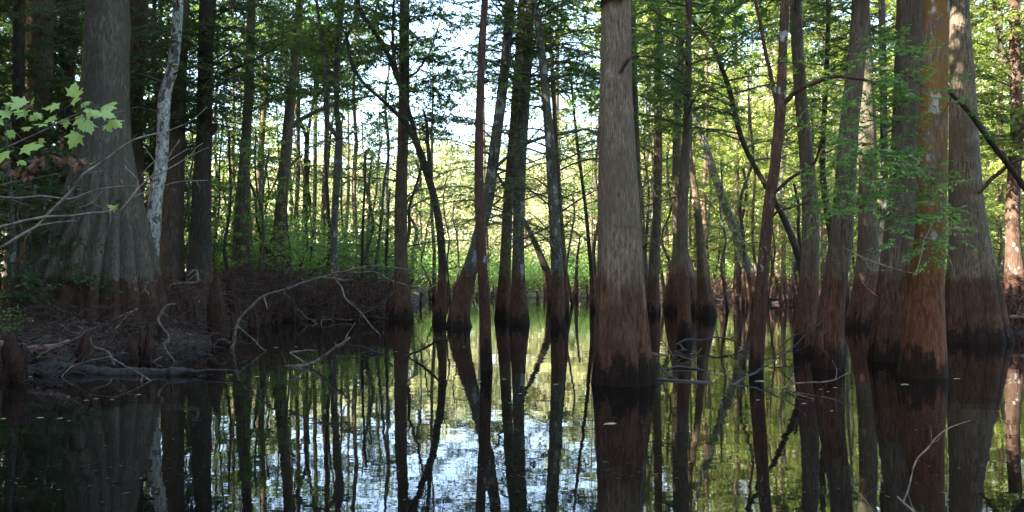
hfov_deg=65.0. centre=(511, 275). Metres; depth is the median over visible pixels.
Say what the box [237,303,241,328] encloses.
cypress knee
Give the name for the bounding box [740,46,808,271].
tree
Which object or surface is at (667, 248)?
background tree
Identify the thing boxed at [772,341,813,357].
dead branch
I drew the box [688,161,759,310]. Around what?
sapling
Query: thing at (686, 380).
sunken branch
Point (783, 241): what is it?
sapling
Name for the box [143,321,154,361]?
cypress knee
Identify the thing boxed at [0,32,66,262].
background tree
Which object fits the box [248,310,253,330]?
cypress knee
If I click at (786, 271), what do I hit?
shrub
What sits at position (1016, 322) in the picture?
cypress knee
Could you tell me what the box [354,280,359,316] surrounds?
cypress knee
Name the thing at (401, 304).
cypress tree
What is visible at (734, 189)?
tree
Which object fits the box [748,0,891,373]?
broadleaf tree
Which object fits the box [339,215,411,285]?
shrub
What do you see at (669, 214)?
sapling
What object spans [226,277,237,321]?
cypress knee
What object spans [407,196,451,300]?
sapling
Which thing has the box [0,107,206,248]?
bare branch
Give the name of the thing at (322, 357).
fallen branch
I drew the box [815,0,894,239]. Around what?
background tree
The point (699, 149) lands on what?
sapling
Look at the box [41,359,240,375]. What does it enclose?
fallen log
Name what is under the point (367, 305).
cypress knee
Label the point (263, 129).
broadleaf tree
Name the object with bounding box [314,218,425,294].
shrub
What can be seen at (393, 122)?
background tree
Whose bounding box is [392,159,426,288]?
sapling
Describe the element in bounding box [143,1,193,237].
background tree
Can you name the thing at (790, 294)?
sapling
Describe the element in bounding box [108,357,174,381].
dead branch
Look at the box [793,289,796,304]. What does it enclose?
cypress knee
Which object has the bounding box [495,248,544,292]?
shrub
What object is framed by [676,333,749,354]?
sunken branch
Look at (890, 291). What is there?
cypress tree
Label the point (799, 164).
sapling
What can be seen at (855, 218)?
sapling
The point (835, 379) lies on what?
sunken branch
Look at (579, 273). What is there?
shrub
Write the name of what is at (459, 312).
broadleaf tree
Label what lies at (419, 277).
shrub
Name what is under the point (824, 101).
broadleaf tree
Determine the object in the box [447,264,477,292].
shrub
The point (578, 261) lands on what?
shrub
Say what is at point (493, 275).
shrub
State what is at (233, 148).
background tree
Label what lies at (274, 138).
background tree
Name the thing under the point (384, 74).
sky
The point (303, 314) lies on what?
dead branch
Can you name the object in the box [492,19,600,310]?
broadleaf tree
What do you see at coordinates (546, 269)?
broadleaf tree
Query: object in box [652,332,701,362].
floating branch
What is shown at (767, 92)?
background tree
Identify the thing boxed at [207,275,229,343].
cypress knee
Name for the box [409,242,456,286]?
shrub
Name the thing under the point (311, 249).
young cypress
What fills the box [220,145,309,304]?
sapling
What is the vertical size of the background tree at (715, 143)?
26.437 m
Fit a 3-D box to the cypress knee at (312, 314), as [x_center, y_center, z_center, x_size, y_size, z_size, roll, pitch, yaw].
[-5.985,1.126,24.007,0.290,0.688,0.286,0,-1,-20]
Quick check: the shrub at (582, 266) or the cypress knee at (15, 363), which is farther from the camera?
the shrub at (582, 266)
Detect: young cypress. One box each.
[223,197,269,280]
[289,219,330,288]
[319,161,395,298]
[364,187,427,298]
[565,232,596,299]
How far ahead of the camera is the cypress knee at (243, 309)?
21.74 m
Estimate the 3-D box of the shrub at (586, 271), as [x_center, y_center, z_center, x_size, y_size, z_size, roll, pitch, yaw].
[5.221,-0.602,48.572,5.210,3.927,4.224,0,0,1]
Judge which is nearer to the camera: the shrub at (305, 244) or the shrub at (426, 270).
the shrub at (305, 244)
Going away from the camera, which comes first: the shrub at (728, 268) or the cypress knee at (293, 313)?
the cypress knee at (293, 313)
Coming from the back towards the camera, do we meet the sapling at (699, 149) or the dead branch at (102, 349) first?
the sapling at (699, 149)
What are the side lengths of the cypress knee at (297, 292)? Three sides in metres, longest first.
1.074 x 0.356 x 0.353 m
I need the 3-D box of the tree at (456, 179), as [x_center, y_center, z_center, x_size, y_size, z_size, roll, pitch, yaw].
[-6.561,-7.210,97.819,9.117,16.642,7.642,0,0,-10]
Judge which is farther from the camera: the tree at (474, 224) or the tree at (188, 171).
the tree at (474, 224)
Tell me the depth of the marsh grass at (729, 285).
52.90 m
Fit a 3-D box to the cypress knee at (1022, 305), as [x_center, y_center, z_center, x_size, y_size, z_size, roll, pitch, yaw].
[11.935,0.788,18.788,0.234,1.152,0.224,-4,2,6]
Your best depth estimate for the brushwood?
19.31 m
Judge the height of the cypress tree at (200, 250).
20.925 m
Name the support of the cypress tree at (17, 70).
on the ground at (425, 297)
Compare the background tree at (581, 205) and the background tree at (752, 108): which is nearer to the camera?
the background tree at (581, 205)
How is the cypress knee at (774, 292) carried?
on the ground at (425, 297)
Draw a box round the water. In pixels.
[0,298,1023,511]
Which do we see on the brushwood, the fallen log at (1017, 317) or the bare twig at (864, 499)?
the fallen log at (1017, 317)
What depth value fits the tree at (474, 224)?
113.60 m
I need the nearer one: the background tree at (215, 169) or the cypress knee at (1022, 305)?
the cypress knee at (1022, 305)
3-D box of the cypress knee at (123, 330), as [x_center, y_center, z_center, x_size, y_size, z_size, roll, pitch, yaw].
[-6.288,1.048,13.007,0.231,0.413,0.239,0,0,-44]
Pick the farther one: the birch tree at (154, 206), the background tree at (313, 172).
the background tree at (313, 172)
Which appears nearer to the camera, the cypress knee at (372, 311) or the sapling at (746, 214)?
the cypress knee at (372, 311)
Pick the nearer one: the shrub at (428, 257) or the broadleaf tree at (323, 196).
the broadleaf tree at (323, 196)
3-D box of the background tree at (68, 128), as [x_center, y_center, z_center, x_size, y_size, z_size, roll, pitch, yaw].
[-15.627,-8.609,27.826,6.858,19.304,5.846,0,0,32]
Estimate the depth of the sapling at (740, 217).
32.67 m
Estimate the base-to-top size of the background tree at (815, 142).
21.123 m
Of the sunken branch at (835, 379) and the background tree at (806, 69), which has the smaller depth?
the sunken branch at (835, 379)
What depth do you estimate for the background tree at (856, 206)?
48.21 m
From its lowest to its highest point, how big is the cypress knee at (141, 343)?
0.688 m
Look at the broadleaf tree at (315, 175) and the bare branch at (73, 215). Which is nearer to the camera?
the bare branch at (73, 215)
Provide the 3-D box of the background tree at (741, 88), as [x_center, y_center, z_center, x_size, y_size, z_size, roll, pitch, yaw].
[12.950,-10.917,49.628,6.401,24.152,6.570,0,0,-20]
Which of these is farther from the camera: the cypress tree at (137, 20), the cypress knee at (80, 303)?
the cypress tree at (137, 20)
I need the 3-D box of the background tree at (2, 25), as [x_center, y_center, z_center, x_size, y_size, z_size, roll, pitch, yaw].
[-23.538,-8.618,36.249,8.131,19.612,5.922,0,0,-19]
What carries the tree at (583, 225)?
on the ground at (425, 297)
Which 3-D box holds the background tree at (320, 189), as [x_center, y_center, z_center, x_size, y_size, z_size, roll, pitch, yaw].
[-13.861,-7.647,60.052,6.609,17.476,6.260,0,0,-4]
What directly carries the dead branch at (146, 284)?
on the brushwood
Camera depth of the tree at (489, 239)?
93.37 m
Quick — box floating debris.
[0,321,1014,508]
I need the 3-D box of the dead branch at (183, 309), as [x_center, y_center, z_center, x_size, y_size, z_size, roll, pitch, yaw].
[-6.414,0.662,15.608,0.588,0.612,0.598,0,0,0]
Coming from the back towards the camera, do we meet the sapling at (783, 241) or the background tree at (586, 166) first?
the background tree at (586, 166)
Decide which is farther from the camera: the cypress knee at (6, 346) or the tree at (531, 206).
the tree at (531, 206)
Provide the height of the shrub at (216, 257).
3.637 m
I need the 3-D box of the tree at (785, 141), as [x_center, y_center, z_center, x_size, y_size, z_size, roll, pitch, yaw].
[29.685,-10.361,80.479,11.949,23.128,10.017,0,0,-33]
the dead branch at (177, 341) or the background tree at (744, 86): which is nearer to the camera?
the dead branch at (177, 341)
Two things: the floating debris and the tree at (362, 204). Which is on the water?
the floating debris
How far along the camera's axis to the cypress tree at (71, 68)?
29.82 m
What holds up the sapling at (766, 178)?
on the ground at (425, 297)
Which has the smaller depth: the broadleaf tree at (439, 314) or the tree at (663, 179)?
the broadleaf tree at (439, 314)
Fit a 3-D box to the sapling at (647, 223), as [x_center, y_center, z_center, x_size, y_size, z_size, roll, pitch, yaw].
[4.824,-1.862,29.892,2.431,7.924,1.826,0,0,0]
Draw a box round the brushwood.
[0,256,1023,382]
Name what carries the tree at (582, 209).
on the ground at (425, 297)
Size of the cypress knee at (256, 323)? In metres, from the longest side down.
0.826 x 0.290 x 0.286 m
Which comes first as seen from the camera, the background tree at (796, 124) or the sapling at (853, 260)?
the sapling at (853, 260)
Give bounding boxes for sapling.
[0,143,92,329]
[0,164,68,263]
[0,190,130,302]
[144,131,186,266]
[145,180,246,263]
[184,122,233,272]
[212,58,243,242]
[212,95,253,267]
[212,130,260,279]
[212,143,261,270]
[212,160,228,237]
[215,141,276,280]
[216,137,276,258]
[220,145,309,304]
[231,132,289,291]
[241,137,314,274]
[249,104,295,238]
[250,152,297,222]
[252,93,275,224]
[268,50,323,237]
[268,139,301,226]
[288,170,319,257]
[291,158,332,255]
[301,89,354,274]
[319,35,351,244]
[329,110,367,237]
[343,158,390,250]
[348,115,412,281]
[349,148,396,282]
[356,136,396,227]
[357,120,389,247]
[368,67,416,240]
[371,148,450,299]
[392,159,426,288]
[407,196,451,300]
[424,176,474,304]
[430,196,474,287]
[540,187,597,304]
[578,110,598,301]
[637,71,670,275]
[639,53,670,238]
[639,82,672,270]
[640,124,671,289]
[641,91,671,297]
[645,147,699,306]
[646,33,715,233]
[662,135,712,263]
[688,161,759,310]
[690,165,738,264]
[694,221,728,293]
[709,71,787,307]
[714,162,768,277]
[716,123,771,242]
[717,107,777,277]
[744,144,780,248]
[745,136,801,304]
[746,237,791,291]
[751,132,820,304]
[759,178,828,295]
[780,102,832,253]
[786,165,856,284]
[794,115,857,242]
[820,69,858,307]
[829,83,878,272]
[847,210,857,304]
[848,202,878,279]
[851,164,879,265]
[984,172,1023,273]
[986,214,1023,275]
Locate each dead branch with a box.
[20,310,65,328]
[25,333,50,350]
[36,321,99,358]
[40,316,84,345]
[58,323,115,364]
[61,350,115,376]
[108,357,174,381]
[111,309,136,331]
[140,277,156,294]
[153,303,177,361]
[153,326,195,345]
[165,297,196,323]
[167,269,209,291]
[187,348,213,357]
[213,334,251,350]
[282,303,316,320]
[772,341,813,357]
[780,325,815,347]
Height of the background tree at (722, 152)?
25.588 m
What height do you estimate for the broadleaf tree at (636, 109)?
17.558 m
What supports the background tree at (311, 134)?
on the ground at (425, 297)
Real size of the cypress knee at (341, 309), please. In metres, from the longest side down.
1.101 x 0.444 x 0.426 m
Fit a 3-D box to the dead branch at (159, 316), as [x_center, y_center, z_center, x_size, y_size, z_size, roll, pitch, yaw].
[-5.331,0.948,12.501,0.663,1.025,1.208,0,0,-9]
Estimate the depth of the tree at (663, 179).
86.60 m
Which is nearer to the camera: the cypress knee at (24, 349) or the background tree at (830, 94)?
the cypress knee at (24, 349)
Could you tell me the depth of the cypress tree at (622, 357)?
9.54 m
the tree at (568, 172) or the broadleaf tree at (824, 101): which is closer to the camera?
the broadleaf tree at (824, 101)
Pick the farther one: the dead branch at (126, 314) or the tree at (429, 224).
the tree at (429, 224)
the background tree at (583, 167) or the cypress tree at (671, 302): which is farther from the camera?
the background tree at (583, 167)
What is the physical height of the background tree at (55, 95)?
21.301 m
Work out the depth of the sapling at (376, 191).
47.94 m
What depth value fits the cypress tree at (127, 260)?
15.69 m
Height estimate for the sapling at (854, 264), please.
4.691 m
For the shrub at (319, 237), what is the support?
on the ground at (425, 297)
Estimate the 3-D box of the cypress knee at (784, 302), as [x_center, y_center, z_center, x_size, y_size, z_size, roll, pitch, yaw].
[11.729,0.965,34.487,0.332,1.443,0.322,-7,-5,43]
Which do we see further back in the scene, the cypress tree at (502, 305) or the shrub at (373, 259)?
the shrub at (373, 259)
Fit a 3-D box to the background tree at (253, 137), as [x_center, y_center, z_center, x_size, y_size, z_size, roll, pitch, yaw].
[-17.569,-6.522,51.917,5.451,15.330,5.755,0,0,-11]
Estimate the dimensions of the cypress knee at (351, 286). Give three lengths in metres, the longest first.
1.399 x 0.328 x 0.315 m
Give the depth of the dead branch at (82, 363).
10.39 m
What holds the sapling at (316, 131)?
on the ground at (425, 297)
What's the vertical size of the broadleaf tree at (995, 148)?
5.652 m
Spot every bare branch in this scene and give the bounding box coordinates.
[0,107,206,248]
[0,140,208,242]
[0,173,138,207]
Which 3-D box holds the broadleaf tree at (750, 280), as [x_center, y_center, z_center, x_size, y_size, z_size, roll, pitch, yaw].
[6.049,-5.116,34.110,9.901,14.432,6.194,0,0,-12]
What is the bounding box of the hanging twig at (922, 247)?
[844,163,967,295]
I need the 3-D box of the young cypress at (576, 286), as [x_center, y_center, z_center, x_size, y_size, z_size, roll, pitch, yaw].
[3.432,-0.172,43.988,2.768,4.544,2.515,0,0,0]
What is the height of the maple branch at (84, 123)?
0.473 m
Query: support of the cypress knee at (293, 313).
in the water
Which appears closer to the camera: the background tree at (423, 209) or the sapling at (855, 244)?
the sapling at (855, 244)
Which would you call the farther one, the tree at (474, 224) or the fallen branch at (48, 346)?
the tree at (474, 224)
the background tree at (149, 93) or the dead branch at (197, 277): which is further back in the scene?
the background tree at (149, 93)
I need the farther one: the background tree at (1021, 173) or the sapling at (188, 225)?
the background tree at (1021, 173)
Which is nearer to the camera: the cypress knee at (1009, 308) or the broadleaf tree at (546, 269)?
the cypress knee at (1009, 308)
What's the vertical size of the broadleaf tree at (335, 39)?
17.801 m
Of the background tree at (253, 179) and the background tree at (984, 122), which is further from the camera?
the background tree at (984, 122)
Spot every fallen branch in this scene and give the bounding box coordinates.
[0,339,68,350]
[230,257,440,350]
[281,323,354,366]
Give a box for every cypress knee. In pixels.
[0,332,16,380]
[6,341,25,381]
[20,344,28,377]
[69,314,78,344]
[74,340,89,363]
[76,295,84,334]
[77,330,89,364]
[120,328,128,348]
[127,336,139,360]
[138,327,144,358]
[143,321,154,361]
[146,324,160,357]
[157,312,167,342]
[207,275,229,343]
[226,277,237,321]
[230,313,236,335]
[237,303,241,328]
[241,298,247,320]
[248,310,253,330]
[252,305,259,327]
[261,297,270,325]
[282,295,290,320]
[290,300,296,321]
[295,286,303,310]
[309,302,314,318]
[335,293,346,319]
[341,281,348,306]
[341,283,349,318]
[348,275,353,304]
[349,296,356,316]
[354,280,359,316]
[365,299,369,318]
[369,302,374,318]
[375,287,379,315]
[419,291,422,305]
[734,293,738,302]
[770,285,772,303]
[773,276,776,297]
[778,284,781,303]
[781,282,787,305]
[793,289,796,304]
[1005,285,1012,304]
[1007,302,1012,314]
[1007,311,1012,332]
[1012,307,1020,331]
[1017,285,1023,324]
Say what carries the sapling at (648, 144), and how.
on the ground at (425, 297)
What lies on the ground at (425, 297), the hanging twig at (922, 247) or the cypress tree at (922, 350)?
the cypress tree at (922, 350)
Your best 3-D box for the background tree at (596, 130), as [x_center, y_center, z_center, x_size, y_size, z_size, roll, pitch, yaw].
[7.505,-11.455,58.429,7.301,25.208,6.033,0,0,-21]
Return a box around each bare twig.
[851,483,872,511]
[897,420,970,511]
[944,474,948,511]
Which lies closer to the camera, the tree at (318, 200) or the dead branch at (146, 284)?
the dead branch at (146, 284)
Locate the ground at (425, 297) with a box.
[0,286,1023,374]
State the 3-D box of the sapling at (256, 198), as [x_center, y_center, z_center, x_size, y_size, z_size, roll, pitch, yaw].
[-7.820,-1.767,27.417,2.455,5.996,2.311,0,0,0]
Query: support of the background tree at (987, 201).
on the ground at (425, 297)
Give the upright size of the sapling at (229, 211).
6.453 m
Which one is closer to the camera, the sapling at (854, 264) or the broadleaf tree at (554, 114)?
the broadleaf tree at (554, 114)
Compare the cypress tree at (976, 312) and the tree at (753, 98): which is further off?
the tree at (753, 98)
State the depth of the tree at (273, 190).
83.23 m
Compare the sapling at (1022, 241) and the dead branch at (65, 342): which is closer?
the dead branch at (65, 342)
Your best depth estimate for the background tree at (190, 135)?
45.88 m
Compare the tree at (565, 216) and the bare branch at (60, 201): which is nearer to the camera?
the bare branch at (60, 201)
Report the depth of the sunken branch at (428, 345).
12.87 m
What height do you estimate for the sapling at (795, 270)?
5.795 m
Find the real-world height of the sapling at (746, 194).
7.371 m
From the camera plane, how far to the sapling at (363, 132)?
45.98 m
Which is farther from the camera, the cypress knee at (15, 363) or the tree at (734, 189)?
the tree at (734, 189)
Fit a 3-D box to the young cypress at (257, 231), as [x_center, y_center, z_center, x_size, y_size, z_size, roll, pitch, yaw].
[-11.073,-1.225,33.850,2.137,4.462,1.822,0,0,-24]
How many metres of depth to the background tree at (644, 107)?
57.38 m
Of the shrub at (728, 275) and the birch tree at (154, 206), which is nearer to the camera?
the birch tree at (154, 206)
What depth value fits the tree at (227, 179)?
81.73 m
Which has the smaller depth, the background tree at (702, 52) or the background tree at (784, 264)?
the background tree at (784, 264)
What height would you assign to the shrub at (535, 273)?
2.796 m
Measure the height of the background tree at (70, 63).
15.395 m
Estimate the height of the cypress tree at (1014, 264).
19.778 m
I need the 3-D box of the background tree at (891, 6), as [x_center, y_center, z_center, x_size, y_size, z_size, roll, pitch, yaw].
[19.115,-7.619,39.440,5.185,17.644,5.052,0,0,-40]
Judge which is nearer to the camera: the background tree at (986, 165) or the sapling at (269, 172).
the sapling at (269, 172)
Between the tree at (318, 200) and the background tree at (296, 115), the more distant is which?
the tree at (318, 200)
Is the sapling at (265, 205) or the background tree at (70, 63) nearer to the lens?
the background tree at (70, 63)
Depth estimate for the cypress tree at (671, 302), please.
28.83 m
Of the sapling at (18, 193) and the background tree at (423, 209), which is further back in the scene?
the background tree at (423, 209)
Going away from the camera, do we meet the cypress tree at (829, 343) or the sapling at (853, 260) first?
the cypress tree at (829, 343)
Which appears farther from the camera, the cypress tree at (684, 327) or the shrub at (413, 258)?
the shrub at (413, 258)
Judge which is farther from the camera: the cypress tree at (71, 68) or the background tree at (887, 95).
the background tree at (887, 95)
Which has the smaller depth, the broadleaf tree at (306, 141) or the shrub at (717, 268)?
the broadleaf tree at (306, 141)
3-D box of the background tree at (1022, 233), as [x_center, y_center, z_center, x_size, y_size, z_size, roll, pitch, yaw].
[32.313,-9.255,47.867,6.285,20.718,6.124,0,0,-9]
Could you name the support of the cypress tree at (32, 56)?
on the ground at (425, 297)
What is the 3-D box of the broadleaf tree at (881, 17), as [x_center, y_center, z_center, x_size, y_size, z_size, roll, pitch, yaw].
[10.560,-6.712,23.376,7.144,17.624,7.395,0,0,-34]
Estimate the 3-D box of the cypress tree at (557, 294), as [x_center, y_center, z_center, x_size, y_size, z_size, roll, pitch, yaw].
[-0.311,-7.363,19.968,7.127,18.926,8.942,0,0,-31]
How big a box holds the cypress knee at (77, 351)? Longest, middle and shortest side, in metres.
0.578 x 0.348 x 0.344 m
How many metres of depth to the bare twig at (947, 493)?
4.20 m
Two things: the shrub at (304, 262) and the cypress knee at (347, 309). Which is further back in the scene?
the shrub at (304, 262)
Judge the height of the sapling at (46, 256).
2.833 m
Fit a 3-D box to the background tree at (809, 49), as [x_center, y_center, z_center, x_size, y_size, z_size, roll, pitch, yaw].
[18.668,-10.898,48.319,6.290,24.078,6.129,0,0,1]
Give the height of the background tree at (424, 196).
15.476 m
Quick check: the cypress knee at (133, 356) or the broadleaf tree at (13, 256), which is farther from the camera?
the broadleaf tree at (13, 256)
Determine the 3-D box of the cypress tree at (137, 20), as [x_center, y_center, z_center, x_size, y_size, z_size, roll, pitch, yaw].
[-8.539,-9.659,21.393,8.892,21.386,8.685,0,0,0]
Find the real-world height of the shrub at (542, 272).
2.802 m
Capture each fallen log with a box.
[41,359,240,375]
[770,295,792,301]
[1010,304,1023,318]
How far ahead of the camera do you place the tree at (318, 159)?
99.49 m
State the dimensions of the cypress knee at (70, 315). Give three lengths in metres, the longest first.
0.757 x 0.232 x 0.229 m
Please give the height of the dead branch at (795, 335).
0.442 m
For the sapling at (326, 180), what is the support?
on the ground at (425, 297)
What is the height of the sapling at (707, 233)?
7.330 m
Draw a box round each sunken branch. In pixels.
[344,337,441,357]
[655,319,823,383]
[667,361,747,371]
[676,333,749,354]
[781,360,849,399]
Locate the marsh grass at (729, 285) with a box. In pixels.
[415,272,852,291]
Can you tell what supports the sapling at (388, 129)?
on the ground at (425, 297)
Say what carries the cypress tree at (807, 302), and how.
on the ground at (425, 297)
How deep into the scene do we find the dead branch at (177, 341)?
13.87 m
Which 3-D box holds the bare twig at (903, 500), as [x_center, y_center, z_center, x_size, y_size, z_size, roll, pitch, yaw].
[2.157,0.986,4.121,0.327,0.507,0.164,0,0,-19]
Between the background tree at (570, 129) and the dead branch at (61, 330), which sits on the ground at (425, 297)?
the background tree at (570, 129)
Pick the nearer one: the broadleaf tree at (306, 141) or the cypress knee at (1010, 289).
the cypress knee at (1010, 289)
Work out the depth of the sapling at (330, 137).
44.26 m
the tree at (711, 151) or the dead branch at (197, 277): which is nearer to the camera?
the dead branch at (197, 277)
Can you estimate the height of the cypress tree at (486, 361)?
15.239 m
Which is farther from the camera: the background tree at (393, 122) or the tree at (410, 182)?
the tree at (410, 182)
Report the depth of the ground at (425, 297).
14.51 m
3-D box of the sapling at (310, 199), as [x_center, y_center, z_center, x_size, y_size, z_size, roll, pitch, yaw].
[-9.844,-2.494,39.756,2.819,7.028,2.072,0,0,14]
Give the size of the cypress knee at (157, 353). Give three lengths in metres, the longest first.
0.757 x 0.203 x 0.190 m
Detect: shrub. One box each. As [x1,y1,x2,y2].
[0,298,33,340]
[184,160,322,273]
[184,204,308,274]
[184,205,256,282]
[215,203,325,276]
[221,186,369,293]
[254,213,344,283]
[269,210,358,261]
[287,218,372,291]
[294,229,370,276]
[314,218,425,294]
[318,202,411,283]
[326,209,392,279]
[327,195,420,288]
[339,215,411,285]
[341,234,432,283]
[374,213,460,290]
[408,249,437,290]
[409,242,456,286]
[414,237,455,278]
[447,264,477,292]
[455,259,498,295]
[488,242,525,286]
[490,257,536,275]
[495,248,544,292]
[511,250,537,274]
[525,256,550,291]
[535,258,572,291]
[548,252,596,290]
[566,241,596,292]
[568,249,587,282]
[569,256,588,276]
[709,253,730,285]
[710,258,733,276]
[719,251,752,277]
[775,254,798,286]
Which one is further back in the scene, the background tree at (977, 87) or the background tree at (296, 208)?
the background tree at (977, 87)
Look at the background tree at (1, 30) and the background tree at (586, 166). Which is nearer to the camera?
the background tree at (1, 30)
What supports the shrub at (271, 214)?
on the ground at (425, 297)
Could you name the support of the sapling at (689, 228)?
on the ground at (425, 297)
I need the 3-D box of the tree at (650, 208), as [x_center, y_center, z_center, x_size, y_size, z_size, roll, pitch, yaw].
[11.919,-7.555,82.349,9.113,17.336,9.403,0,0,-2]
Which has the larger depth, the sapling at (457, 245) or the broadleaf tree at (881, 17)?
the sapling at (457, 245)
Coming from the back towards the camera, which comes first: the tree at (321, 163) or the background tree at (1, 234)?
the tree at (321, 163)
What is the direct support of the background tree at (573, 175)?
on the ground at (425, 297)
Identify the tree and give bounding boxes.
[0,0,78,299]
[0,0,82,267]
[0,0,84,266]
[0,0,143,241]
[0,0,168,332]
[0,3,151,185]
[0,18,58,276]
[0,23,25,289]
[0,27,11,273]
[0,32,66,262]
[0,105,77,326]
[1,10,81,251]
[2,0,239,201]
[4,14,83,130]
[22,0,191,258]
[46,0,222,259]
[56,0,301,307]
[56,10,84,124]
[73,0,244,254]
[77,0,309,311]
[82,0,186,203]
[143,0,232,265]
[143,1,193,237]
[144,52,190,201]
[146,68,213,263]
[166,1,244,238]
[169,0,331,268]
[184,124,226,270]
[185,5,258,252]
[186,0,339,295]
[191,0,298,204]
[212,0,280,204]
[212,71,277,196]
[212,156,254,260]
[213,0,375,297]
[217,0,320,194]
[217,23,282,210]
[219,0,352,168]
[223,0,354,258]
[236,0,415,306]
[250,117,300,231]
[253,15,323,228]
[269,149,338,242]
[276,8,364,238]
[276,78,320,265]
[281,62,365,231]
[284,0,382,271]
[292,22,391,243]
[303,0,499,319]
[309,0,411,230]
[309,136,365,249]
[309,147,346,218]
[310,0,411,267]
[316,0,463,322]
[337,147,394,245]
[342,186,384,235]
[350,56,418,222]
[360,164,414,255]
[365,2,443,199]
[374,125,458,264]
[384,13,496,299]
[389,106,454,259]
[393,0,600,327]
[408,138,474,270]
[408,173,461,254]
[410,0,643,324]
[419,0,595,319]
[426,153,493,261]
[436,199,463,260]
[439,27,529,278]
[440,0,667,328]
[451,43,505,211]
[452,130,528,270]
[459,186,497,265]
[471,147,534,266]
[474,0,492,369]
[478,0,599,315]
[487,70,554,198]
[489,210,533,255]
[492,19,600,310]
[495,163,549,271]
[497,176,550,307]
[498,151,547,270]
[509,0,597,196]
[514,11,593,194]
[526,106,594,270]
[538,170,588,247]
[540,146,595,246]
[545,0,733,302]
[553,0,768,306]
[559,23,646,272]
[561,59,597,248]
[562,154,597,267]
[565,148,596,253]
[572,0,759,314]
[573,0,666,263]
[576,87,599,206]
[583,3,644,257]
[583,157,665,253]
[591,0,655,386]
[597,0,772,341]
[631,0,840,276]
[636,0,758,312]
[636,1,740,316]
[637,1,710,267]
[637,13,674,251]
[638,20,673,257]
[639,12,711,284]
[641,133,702,273]
[645,27,713,253]
[650,38,764,271]
[662,0,728,275]
[662,10,764,277]
[663,1,740,258]
[664,71,740,267]
[689,0,749,275]
[691,0,769,285]
[692,0,795,296]
[707,0,848,352]
[711,47,767,261]
[711,119,786,273]
[725,37,839,273]
[726,1,831,294]
[726,2,775,263]
[728,2,799,286]
[738,0,893,241]
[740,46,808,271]
[746,5,796,276]
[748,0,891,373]
[753,0,979,327]
[753,66,837,270]
[766,0,877,282]
[771,35,829,265]
[772,6,832,262]
[777,0,858,260]
[780,0,839,233]
[788,0,855,271]
[789,0,974,262]
[800,0,978,378]
[808,22,856,249]
[811,0,869,368]
[814,0,893,256]
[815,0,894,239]
[815,75,888,267]
[839,0,894,257]
[851,0,947,263]
[866,0,922,362]
[871,21,894,203]
[873,0,895,188]
[893,10,948,241]
[945,0,1006,262]
[945,0,1023,343]
[945,1,999,254]
[947,0,1023,284]
[947,1,1023,255]
[947,25,1005,246]
[948,0,1023,304]
[948,86,1023,191]
[969,0,1023,146]
[976,7,1023,263]
[976,53,1023,259]
[982,0,1023,251]
[982,1,1023,257]
[984,57,1023,261]
[1004,99,1023,261]
[1005,40,1023,249]
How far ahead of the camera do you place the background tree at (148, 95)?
45.65 m
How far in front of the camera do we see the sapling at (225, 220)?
33.97 m
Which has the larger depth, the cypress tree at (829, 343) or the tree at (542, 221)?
the tree at (542, 221)
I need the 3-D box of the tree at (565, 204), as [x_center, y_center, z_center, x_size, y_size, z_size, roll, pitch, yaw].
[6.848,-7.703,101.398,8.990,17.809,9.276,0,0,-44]
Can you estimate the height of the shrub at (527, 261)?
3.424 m
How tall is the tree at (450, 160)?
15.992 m
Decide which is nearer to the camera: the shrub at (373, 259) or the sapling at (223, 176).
the shrub at (373, 259)
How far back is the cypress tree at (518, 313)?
21.35 m
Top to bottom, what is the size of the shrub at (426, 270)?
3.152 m
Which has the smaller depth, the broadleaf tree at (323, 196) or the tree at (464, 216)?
the broadleaf tree at (323, 196)
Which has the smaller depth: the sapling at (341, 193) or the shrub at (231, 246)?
the shrub at (231, 246)
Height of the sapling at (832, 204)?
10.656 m
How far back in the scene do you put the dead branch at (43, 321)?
13.57 m
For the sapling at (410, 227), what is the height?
5.684 m
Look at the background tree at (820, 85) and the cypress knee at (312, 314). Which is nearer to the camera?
the cypress knee at (312, 314)
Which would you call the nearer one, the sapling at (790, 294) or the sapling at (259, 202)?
the sapling at (259, 202)
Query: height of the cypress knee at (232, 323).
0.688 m
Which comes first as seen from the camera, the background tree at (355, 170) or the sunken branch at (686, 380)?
the sunken branch at (686, 380)
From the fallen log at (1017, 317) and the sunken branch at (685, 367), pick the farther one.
the fallen log at (1017, 317)
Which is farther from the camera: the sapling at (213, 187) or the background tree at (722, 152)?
the background tree at (722, 152)
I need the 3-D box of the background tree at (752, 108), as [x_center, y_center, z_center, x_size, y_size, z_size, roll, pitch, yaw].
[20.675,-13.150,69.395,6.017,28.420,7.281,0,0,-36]
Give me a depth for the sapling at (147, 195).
30.84 m
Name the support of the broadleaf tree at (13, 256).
on the ground at (425, 297)
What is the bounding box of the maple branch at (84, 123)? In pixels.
[0,82,151,211]
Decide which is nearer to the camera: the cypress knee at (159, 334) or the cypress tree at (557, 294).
the cypress knee at (159, 334)
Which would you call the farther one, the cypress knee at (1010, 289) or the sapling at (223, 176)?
the sapling at (223, 176)
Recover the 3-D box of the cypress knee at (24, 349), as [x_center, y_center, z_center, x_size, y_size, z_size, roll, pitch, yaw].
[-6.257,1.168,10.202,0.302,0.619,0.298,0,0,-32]
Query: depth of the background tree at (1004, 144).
68.88 m
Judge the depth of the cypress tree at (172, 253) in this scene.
19.80 m
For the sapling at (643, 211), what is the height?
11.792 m
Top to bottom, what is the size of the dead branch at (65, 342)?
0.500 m
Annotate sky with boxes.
[0,0,1023,275]
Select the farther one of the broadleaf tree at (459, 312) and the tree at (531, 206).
the tree at (531, 206)

